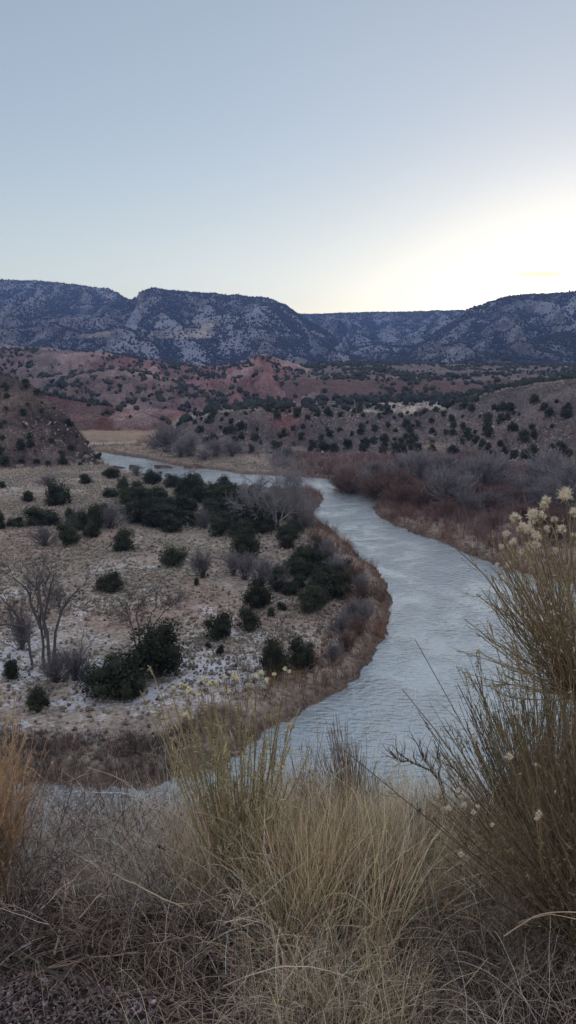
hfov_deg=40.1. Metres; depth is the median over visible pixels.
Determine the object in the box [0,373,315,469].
hill
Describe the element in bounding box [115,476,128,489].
juniper
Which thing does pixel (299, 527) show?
juniper
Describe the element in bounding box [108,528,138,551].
juniper
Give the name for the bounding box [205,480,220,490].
juniper
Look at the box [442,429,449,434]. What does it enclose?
juniper
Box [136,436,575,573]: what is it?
bank willows
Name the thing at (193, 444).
shrub
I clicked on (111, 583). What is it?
juniper
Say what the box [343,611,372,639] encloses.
shrub
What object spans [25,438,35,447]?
juniper
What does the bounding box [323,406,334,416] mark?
juniper
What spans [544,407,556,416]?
juniper
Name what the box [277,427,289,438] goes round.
juniper
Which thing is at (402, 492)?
shrub
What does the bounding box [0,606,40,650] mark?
shrub
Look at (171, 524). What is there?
juniper
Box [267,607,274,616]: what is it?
juniper
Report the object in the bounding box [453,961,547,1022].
dry stalk
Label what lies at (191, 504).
juniper
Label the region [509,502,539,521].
shrub
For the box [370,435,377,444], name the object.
juniper
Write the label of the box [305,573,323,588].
juniper
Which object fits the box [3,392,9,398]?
juniper
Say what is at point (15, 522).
juniper
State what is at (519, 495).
shrub
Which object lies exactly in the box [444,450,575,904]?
rabbitbrush
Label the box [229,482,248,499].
juniper
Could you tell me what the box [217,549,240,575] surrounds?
shrub
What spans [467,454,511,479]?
shrub
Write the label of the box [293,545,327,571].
juniper
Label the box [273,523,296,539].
juniper
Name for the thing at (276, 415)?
juniper
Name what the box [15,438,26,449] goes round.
juniper
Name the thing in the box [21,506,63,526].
juniper
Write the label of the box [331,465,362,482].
shrub
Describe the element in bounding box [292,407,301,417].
juniper
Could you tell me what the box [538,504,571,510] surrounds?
shrub
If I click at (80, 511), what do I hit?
shrub
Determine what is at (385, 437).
juniper
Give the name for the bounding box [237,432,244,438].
juniper
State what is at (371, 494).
shrub
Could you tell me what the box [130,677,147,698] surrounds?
juniper
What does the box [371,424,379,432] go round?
juniper
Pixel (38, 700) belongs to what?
juniper
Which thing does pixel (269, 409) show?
juniper
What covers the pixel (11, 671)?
juniper
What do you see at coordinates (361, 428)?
juniper
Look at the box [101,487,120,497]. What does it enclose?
juniper
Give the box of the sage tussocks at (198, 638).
[0,588,373,760]
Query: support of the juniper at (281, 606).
on the ground at (72, 714)
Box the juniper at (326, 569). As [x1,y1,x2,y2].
[307,562,334,578]
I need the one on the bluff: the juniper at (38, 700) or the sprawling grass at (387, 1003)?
the sprawling grass at (387, 1003)
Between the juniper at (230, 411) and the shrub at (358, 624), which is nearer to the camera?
the shrub at (358, 624)
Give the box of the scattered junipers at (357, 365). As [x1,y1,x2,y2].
[0,343,575,424]
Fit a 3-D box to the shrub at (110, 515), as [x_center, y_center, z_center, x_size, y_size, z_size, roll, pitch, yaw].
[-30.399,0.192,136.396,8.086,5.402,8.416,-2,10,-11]
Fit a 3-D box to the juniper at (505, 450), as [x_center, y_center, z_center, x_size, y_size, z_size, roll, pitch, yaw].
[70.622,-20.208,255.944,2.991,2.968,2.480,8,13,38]
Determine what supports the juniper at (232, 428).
on the hill at (565, 395)
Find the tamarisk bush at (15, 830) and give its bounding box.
[0,682,55,909]
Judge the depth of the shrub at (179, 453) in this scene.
257.33 m
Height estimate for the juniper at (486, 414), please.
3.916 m
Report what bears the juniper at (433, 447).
on the hill at (565, 395)
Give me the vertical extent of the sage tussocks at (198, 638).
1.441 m
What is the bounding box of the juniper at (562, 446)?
[556,442,567,452]
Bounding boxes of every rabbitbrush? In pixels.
[140,665,318,922]
[345,623,575,962]
[417,584,574,876]
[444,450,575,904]
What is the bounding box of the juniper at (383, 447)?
[378,445,388,453]
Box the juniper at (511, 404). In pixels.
[507,402,514,410]
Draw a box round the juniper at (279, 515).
[269,508,283,528]
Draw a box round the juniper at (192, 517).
[187,510,202,526]
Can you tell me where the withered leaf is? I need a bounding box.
[156,842,166,884]
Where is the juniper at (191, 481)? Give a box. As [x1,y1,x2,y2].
[177,470,205,496]
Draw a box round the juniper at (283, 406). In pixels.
[279,403,286,411]
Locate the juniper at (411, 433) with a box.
[405,431,419,442]
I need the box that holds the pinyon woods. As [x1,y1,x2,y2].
[0,279,575,365]
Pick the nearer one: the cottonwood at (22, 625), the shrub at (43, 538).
the cottonwood at (22, 625)
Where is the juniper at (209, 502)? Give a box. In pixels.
[200,498,220,512]
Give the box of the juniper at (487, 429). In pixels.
[481,424,495,437]
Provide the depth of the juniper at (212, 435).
297.42 m
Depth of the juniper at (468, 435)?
283.33 m
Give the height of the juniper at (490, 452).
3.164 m
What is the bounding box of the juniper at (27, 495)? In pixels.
[21,490,36,502]
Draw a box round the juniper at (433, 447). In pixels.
[428,444,435,450]
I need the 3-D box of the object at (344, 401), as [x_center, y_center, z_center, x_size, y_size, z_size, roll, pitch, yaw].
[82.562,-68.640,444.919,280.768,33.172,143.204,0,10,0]
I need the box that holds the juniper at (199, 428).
[195,425,204,432]
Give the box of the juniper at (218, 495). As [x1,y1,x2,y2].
[202,481,239,508]
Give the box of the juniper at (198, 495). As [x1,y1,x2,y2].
[187,484,205,502]
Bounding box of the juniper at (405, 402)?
[402,399,409,405]
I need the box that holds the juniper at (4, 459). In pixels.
[0,455,10,465]
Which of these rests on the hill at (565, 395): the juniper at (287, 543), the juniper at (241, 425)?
the juniper at (241, 425)
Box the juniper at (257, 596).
[241,573,273,608]
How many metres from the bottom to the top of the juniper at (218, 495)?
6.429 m
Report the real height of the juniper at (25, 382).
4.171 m
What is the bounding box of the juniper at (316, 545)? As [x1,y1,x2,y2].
[312,540,322,555]
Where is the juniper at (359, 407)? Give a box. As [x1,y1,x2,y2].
[356,401,363,412]
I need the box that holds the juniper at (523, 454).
[520,449,530,458]
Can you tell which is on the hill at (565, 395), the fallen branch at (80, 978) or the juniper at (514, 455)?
the juniper at (514, 455)
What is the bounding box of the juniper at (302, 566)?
[291,557,312,578]
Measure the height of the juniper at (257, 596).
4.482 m
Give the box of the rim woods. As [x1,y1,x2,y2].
[0,279,575,339]
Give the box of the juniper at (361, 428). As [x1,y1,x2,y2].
[356,422,366,434]
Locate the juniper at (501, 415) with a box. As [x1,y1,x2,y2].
[498,413,504,419]
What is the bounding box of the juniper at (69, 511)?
[64,506,75,519]
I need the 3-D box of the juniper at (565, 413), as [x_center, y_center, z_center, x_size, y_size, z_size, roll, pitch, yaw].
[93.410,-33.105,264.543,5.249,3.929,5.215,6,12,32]
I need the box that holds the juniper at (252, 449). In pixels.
[248,445,254,452]
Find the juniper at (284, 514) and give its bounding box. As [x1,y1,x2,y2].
[266,502,288,519]
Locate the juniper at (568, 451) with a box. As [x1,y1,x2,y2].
[564,449,572,456]
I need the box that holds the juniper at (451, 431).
[449,428,457,435]
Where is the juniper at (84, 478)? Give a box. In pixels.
[78,473,92,483]
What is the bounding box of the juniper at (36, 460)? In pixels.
[33,458,39,463]
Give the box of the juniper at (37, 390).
[33,388,41,394]
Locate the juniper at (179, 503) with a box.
[173,494,185,510]
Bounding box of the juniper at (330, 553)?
[319,550,333,564]
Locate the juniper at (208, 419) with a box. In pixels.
[204,415,213,422]
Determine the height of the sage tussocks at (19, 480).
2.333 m
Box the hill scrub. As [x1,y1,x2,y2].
[0,371,575,468]
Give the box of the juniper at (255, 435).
[250,432,260,441]
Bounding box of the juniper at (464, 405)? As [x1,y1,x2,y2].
[459,401,467,409]
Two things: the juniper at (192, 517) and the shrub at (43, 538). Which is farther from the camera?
the juniper at (192, 517)
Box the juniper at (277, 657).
[258,633,291,678]
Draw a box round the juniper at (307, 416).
[304,414,310,420]
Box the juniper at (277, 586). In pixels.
[265,563,291,593]
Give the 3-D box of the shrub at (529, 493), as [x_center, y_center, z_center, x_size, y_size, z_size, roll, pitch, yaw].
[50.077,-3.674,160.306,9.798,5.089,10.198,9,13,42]
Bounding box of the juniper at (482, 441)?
[478,438,486,446]
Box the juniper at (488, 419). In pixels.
[482,416,491,424]
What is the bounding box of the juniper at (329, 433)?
[325,430,334,436]
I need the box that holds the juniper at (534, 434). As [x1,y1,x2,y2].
[530,428,537,439]
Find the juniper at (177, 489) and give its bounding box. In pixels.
[172,481,182,495]
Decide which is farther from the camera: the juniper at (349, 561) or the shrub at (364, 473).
the shrub at (364, 473)
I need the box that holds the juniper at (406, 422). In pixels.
[401,419,411,427]
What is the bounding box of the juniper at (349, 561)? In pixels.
[341,557,351,571]
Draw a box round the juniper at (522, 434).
[516,429,529,441]
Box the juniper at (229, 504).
[219,493,243,514]
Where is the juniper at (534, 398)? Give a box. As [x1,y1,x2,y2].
[527,394,539,403]
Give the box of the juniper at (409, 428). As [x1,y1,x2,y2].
[406,423,414,432]
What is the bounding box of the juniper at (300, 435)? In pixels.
[298,432,304,439]
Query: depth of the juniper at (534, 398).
302.44 m
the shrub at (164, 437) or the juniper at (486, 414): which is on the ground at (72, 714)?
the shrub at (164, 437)
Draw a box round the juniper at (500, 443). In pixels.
[497,439,503,446]
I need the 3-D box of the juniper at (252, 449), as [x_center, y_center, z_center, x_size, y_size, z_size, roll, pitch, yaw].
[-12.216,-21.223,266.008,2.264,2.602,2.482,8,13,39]
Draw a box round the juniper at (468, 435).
[462,426,474,440]
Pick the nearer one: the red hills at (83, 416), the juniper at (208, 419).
the juniper at (208, 419)
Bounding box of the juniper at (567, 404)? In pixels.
[560,402,571,410]
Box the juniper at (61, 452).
[58,450,65,455]
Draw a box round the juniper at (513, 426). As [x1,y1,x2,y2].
[507,421,518,431]
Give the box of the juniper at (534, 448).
[527,444,538,453]
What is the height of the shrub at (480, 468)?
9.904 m
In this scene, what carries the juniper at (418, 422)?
on the hill at (565, 395)
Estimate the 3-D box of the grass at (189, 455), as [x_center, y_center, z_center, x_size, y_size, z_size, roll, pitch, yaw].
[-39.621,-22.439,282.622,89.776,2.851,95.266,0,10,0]
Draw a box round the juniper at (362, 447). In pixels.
[358,442,367,451]
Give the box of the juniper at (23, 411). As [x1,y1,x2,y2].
[19,408,27,415]
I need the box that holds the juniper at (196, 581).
[193,577,199,585]
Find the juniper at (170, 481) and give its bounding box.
[162,473,182,487]
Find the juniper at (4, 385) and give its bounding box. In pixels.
[0,382,8,387]
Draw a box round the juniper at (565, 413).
[558,408,573,418]
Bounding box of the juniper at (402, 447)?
[394,441,406,452]
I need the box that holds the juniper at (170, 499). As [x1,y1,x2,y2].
[156,496,176,514]
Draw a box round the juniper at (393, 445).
[389,442,396,449]
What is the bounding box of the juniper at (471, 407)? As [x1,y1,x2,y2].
[467,403,475,410]
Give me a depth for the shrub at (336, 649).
74.66 m
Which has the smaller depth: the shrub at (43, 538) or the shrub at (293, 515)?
the shrub at (43, 538)
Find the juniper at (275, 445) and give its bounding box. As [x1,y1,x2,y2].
[270,441,282,452]
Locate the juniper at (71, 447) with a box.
[67,444,74,450]
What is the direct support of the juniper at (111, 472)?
on the ground at (72, 714)
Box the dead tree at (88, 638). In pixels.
[79,620,98,654]
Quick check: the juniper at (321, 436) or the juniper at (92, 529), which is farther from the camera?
the juniper at (321, 436)
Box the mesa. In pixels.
[0,280,575,365]
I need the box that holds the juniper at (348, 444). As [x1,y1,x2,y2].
[343,439,352,449]
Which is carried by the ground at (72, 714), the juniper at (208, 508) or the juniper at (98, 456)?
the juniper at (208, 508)
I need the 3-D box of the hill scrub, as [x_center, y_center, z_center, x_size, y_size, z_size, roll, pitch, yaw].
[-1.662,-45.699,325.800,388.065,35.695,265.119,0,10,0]
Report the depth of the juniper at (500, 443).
265.50 m
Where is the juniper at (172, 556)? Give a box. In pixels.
[158,545,188,568]
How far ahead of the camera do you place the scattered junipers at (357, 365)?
631.83 m
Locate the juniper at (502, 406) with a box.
[495,401,508,411]
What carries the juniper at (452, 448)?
on the hill at (565, 395)
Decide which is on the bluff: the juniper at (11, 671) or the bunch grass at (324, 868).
the bunch grass at (324, 868)
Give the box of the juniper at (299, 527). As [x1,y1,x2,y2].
[289,518,304,533]
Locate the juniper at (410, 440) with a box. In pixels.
[405,436,416,446]
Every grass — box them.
[1,761,288,945]
[12,680,573,1021]
[20,838,575,1023]
[85,440,299,467]
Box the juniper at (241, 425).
[236,420,246,431]
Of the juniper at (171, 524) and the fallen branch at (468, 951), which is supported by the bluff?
the fallen branch at (468, 951)
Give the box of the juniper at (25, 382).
[20,378,30,387]
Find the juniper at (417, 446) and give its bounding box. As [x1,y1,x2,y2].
[413,442,422,452]
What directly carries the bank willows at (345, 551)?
on the ground at (72, 714)
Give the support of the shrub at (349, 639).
on the ground at (72, 714)
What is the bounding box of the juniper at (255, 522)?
[237,504,272,530]
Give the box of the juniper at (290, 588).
[281,579,301,595]
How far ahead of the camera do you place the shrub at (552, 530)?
129.51 m
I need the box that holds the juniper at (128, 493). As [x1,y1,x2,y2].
[112,484,141,504]
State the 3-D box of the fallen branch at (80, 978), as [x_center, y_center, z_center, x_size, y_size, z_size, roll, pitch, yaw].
[-0.907,1.600,2.767,0.552,0.127,0.135,8,13,39]
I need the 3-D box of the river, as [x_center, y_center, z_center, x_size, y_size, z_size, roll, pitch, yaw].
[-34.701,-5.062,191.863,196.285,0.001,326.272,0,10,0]
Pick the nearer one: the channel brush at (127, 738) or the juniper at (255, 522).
the channel brush at (127, 738)
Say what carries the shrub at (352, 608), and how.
on the ground at (72, 714)
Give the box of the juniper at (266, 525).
[256,511,275,533]
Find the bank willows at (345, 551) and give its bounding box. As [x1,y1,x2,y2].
[2,482,392,783]
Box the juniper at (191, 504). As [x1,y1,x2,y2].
[177,494,199,510]
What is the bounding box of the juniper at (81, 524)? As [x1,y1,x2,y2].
[69,507,86,530]
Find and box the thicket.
[271,447,575,549]
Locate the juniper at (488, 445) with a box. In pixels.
[485,442,491,449]
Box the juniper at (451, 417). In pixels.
[447,414,454,420]
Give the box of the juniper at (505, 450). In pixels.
[501,445,508,453]
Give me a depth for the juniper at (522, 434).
263.54 m
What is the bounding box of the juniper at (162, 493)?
[151,490,167,502]
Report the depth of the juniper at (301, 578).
98.88 m
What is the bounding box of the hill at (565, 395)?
[91,379,575,469]
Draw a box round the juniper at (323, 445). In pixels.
[315,440,328,451]
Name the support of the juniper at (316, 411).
on the hill at (565, 395)
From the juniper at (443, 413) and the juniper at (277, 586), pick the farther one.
the juniper at (443, 413)
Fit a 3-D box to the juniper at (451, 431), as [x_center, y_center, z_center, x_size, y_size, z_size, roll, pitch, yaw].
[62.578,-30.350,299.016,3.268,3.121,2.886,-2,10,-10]
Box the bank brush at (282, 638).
[182,483,353,734]
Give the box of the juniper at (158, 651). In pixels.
[126,618,185,678]
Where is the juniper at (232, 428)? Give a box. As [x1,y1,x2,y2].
[227,424,238,434]
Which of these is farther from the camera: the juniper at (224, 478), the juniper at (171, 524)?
the juniper at (224, 478)
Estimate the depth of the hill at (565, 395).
314.95 m
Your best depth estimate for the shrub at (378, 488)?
177.59 m
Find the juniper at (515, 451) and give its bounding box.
[509,448,518,456]
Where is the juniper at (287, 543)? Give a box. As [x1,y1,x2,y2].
[277,533,296,548]
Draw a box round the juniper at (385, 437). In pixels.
[378,433,389,442]
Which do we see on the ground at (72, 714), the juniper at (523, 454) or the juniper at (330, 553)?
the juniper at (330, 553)
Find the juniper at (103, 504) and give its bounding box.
[95,502,108,515]
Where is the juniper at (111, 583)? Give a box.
[93,570,126,593]
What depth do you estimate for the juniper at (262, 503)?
147.30 m
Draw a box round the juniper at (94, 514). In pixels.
[85,503,105,528]
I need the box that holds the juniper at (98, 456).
[93,452,101,461]
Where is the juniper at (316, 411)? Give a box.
[311,407,320,416]
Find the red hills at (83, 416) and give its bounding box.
[0,345,354,431]
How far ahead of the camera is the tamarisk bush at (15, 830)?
3.26 m
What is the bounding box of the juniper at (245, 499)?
[237,492,256,504]
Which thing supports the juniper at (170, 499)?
on the ground at (72, 714)
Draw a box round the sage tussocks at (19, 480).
[0,455,369,594]
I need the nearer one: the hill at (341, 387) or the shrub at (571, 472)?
the shrub at (571, 472)
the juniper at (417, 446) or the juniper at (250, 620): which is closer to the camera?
the juniper at (250, 620)
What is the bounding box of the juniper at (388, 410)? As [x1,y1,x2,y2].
[381,407,392,414]
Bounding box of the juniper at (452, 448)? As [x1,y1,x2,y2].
[445,444,461,454]
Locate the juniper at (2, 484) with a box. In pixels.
[0,481,5,487]
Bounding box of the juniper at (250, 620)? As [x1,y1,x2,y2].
[236,606,260,632]
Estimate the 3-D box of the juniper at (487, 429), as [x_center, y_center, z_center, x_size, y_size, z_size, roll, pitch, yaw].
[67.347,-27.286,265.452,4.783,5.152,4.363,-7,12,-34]
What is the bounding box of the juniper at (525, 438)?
[522,435,530,442]
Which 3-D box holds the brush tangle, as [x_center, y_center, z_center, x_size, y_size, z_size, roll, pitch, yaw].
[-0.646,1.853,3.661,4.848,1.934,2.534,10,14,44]
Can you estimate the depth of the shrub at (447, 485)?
157.93 m
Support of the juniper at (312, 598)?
on the ground at (72, 714)
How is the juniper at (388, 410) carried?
on the hill at (565, 395)
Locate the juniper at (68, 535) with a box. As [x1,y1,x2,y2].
[56,517,81,546]
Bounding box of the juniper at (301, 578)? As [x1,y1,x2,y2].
[290,574,306,588]
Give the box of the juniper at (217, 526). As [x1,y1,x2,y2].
[207,514,227,536]
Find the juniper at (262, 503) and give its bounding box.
[252,497,268,510]
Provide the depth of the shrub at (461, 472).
194.22 m
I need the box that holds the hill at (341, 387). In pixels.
[280,358,574,400]
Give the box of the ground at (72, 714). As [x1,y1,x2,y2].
[0,422,575,789]
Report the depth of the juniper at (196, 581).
101.01 m
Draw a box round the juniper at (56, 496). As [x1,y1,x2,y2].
[42,477,71,506]
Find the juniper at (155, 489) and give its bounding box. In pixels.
[148,485,167,497]
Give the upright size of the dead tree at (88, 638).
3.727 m
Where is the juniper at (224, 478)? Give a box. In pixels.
[215,474,233,487]
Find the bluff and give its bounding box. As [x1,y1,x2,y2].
[0,839,575,1023]
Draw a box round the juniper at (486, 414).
[480,412,492,420]
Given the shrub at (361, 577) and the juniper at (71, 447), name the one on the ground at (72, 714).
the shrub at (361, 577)
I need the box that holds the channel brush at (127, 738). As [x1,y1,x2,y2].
[0,701,273,783]
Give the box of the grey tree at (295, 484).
[222,444,327,530]
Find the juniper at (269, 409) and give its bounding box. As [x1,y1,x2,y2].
[264,406,272,412]
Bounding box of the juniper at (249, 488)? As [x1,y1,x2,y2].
[244,483,260,494]
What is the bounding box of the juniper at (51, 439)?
[47,437,54,442]
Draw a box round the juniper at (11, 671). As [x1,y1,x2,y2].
[2,657,21,680]
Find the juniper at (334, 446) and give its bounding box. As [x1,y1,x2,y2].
[329,443,340,452]
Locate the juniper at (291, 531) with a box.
[282,525,300,539]
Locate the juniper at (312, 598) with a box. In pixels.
[296,582,327,613]
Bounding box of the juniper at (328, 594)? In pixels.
[317,585,333,604]
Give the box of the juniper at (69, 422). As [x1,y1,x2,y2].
[65,418,74,425]
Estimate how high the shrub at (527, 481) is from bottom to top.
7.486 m
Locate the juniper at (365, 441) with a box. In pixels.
[360,436,372,447]
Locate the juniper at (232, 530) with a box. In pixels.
[225,518,257,536]
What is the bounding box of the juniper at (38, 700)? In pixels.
[24,684,50,713]
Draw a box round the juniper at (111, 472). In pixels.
[101,467,120,477]
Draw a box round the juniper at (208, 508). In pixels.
[197,506,212,516]
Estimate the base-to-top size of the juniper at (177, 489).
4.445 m
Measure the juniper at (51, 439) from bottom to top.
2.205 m
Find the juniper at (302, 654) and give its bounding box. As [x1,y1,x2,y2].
[287,632,318,669]
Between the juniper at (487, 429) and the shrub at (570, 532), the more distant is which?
the juniper at (487, 429)
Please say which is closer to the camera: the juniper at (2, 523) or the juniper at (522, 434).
the juniper at (2, 523)
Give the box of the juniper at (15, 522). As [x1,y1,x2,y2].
[5,515,25,527]
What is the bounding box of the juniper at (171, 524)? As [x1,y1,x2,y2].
[159,514,182,531]
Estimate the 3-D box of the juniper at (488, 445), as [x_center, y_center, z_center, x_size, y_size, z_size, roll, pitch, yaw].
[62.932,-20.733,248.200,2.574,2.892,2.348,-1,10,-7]
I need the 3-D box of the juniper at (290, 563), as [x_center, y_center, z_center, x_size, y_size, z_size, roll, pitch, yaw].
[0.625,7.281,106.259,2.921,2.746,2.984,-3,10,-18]
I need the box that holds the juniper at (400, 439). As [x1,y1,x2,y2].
[397,436,405,443]
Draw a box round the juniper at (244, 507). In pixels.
[235,497,258,518]
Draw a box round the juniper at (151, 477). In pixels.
[142,469,162,485]
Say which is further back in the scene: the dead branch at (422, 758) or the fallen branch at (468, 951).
the dead branch at (422, 758)
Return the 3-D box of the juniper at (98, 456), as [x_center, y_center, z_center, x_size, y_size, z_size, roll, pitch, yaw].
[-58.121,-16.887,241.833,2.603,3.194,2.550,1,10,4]
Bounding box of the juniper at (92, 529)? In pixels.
[81,520,100,537]
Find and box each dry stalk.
[53,851,81,957]
[69,851,204,932]
[79,853,131,918]
[136,918,202,941]
[223,966,370,987]
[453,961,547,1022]
[504,911,575,936]
[518,914,574,923]
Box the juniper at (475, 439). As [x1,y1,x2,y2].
[471,435,479,443]
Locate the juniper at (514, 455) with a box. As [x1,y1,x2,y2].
[509,452,517,459]
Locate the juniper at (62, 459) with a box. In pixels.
[57,455,68,463]
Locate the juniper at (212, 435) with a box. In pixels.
[207,433,219,442]
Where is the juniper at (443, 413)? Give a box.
[440,410,447,416]
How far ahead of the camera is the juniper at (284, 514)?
146.99 m
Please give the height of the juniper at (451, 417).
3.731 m
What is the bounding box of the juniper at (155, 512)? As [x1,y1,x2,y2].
[139,502,179,527]
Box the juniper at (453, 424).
[450,420,456,427]
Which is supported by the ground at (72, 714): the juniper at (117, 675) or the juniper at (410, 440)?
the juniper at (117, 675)
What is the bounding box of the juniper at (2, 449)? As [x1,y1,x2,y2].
[0,446,6,455]
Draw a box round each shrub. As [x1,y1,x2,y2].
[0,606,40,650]
[22,524,60,546]
[31,472,57,484]
[34,648,79,682]
[57,639,99,680]
[61,505,87,524]
[97,500,131,528]
[127,464,142,476]
[142,416,188,452]
[142,436,162,448]
[163,441,196,457]
[164,430,201,456]
[181,545,214,577]
[192,446,221,461]
[193,508,216,528]
[197,435,225,456]
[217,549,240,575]
[219,438,244,456]
[219,548,266,579]
[242,553,280,583]
[259,561,289,591]
[273,441,297,459]
[282,731,339,830]
[284,508,307,521]
[297,513,317,528]
[302,528,334,545]
[308,709,380,823]
[310,536,337,553]
[321,550,348,569]
[323,640,351,664]
[326,612,351,632]
[327,473,362,494]
[327,627,362,656]
[328,472,359,490]
[330,464,355,474]
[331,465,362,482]
[337,596,364,618]
[340,477,363,494]
[340,554,366,584]
[343,575,374,601]
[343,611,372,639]
[344,597,376,622]
[350,466,375,490]
[350,572,372,589]
[351,470,383,495]
[353,477,388,498]
[357,476,393,502]
[359,459,386,472]
[366,472,414,498]
[369,464,417,481]
[371,466,419,481]
[378,481,424,506]
[382,460,404,474]
[387,453,412,468]
[395,784,453,887]
[397,445,453,480]
[408,485,450,513]
[409,478,443,500]
[413,462,485,506]
[421,489,468,505]
[423,449,469,475]
[448,465,470,476]
[448,486,495,514]
[453,475,496,496]
[454,453,486,480]
[455,449,514,486]
[456,470,480,486]
[466,480,486,493]
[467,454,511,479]
[471,448,510,479]
[472,509,509,529]
[477,490,508,512]
[500,471,538,490]
[505,456,567,482]
[509,483,542,504]
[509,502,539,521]
[510,472,546,490]
[510,487,530,501]
[521,472,575,510]
[521,521,546,531]
[523,444,574,473]
[525,509,570,524]
[530,454,575,502]
[534,510,575,529]
[535,500,575,520]
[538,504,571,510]
[540,519,575,538]
[546,507,573,523]
[556,472,575,505]
[558,519,575,540]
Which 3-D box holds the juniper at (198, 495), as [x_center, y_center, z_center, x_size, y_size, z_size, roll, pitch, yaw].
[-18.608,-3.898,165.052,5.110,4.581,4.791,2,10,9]
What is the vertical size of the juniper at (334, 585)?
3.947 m
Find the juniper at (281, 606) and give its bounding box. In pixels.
[277,601,286,609]
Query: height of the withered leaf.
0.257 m
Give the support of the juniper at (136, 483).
on the ground at (72, 714)
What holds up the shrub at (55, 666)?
on the ground at (72, 714)
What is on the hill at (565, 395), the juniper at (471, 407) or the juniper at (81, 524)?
the juniper at (471, 407)
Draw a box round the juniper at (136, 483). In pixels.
[129,480,143,494]
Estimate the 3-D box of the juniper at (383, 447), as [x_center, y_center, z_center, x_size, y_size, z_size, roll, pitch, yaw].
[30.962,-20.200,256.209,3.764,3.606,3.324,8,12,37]
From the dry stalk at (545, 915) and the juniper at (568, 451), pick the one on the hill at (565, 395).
the juniper at (568, 451)
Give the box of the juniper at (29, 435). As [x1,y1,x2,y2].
[26,432,32,438]
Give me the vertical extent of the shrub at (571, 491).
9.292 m
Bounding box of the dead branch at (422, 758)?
[382,724,453,833]
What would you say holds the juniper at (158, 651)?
on the ground at (72, 714)
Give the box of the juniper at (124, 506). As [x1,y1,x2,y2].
[118,501,138,513]
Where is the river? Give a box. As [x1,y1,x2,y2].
[0,440,575,826]
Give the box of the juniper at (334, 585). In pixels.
[314,571,353,599]
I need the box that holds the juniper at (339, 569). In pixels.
[330,563,347,573]
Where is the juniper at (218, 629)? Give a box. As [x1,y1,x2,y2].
[202,609,232,641]
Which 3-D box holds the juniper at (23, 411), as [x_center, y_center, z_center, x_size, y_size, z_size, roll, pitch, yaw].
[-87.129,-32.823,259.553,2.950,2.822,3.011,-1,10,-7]
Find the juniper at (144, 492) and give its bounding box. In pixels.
[131,485,153,500]
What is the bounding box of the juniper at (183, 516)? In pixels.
[171,509,189,524]
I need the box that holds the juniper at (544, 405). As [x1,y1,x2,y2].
[539,402,548,410]
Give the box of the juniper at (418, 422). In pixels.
[414,419,421,426]
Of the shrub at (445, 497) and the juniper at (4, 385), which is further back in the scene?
the juniper at (4, 385)
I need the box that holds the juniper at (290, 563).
[282,555,298,575]
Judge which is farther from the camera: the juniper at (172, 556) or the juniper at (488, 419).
the juniper at (488, 419)
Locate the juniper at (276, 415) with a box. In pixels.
[273,411,281,419]
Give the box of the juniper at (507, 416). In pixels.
[502,412,510,420]
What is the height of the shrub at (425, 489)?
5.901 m
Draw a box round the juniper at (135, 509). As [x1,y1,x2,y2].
[126,496,152,523]
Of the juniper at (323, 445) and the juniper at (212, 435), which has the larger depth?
the juniper at (212, 435)
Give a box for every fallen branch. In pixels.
[2,945,88,992]
[11,951,168,983]
[446,942,532,970]
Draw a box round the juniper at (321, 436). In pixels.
[317,434,324,441]
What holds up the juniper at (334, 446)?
on the hill at (565, 395)
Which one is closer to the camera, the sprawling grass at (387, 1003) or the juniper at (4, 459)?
the sprawling grass at (387, 1003)
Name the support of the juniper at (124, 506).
on the ground at (72, 714)
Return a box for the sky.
[0,0,575,313]
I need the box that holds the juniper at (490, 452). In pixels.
[488,449,499,457]
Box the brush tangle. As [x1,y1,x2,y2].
[0,716,575,1023]
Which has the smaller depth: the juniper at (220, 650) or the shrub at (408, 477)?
the juniper at (220, 650)
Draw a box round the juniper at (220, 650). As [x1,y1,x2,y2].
[215,645,224,654]
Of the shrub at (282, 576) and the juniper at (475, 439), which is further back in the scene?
the juniper at (475, 439)
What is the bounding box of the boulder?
[95,457,103,463]
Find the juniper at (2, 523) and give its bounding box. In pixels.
[0,510,6,528]
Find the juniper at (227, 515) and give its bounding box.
[210,507,243,527]
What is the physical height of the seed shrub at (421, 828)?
0.489 m
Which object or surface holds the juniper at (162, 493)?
on the ground at (72, 714)
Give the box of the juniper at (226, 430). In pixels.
[222,426,229,434]
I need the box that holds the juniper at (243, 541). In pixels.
[229,521,262,557]
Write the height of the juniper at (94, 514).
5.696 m
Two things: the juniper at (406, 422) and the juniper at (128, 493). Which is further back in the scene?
the juniper at (406, 422)
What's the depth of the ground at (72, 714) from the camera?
84.75 m
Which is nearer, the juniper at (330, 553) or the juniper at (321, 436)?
the juniper at (330, 553)
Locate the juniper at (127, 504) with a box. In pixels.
[120,502,141,516]
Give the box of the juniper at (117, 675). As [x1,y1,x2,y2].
[79,650,151,703]
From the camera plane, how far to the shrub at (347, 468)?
210.38 m
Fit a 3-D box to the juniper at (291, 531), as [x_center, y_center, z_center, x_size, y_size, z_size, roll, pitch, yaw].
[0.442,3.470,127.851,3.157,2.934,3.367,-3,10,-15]
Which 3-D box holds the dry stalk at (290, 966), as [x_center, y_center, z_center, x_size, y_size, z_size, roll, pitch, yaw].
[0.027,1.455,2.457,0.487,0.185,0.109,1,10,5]
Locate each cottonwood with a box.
[0,544,104,667]
[0,569,33,665]
[105,578,193,648]
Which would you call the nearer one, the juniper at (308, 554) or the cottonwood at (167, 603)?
the cottonwood at (167, 603)

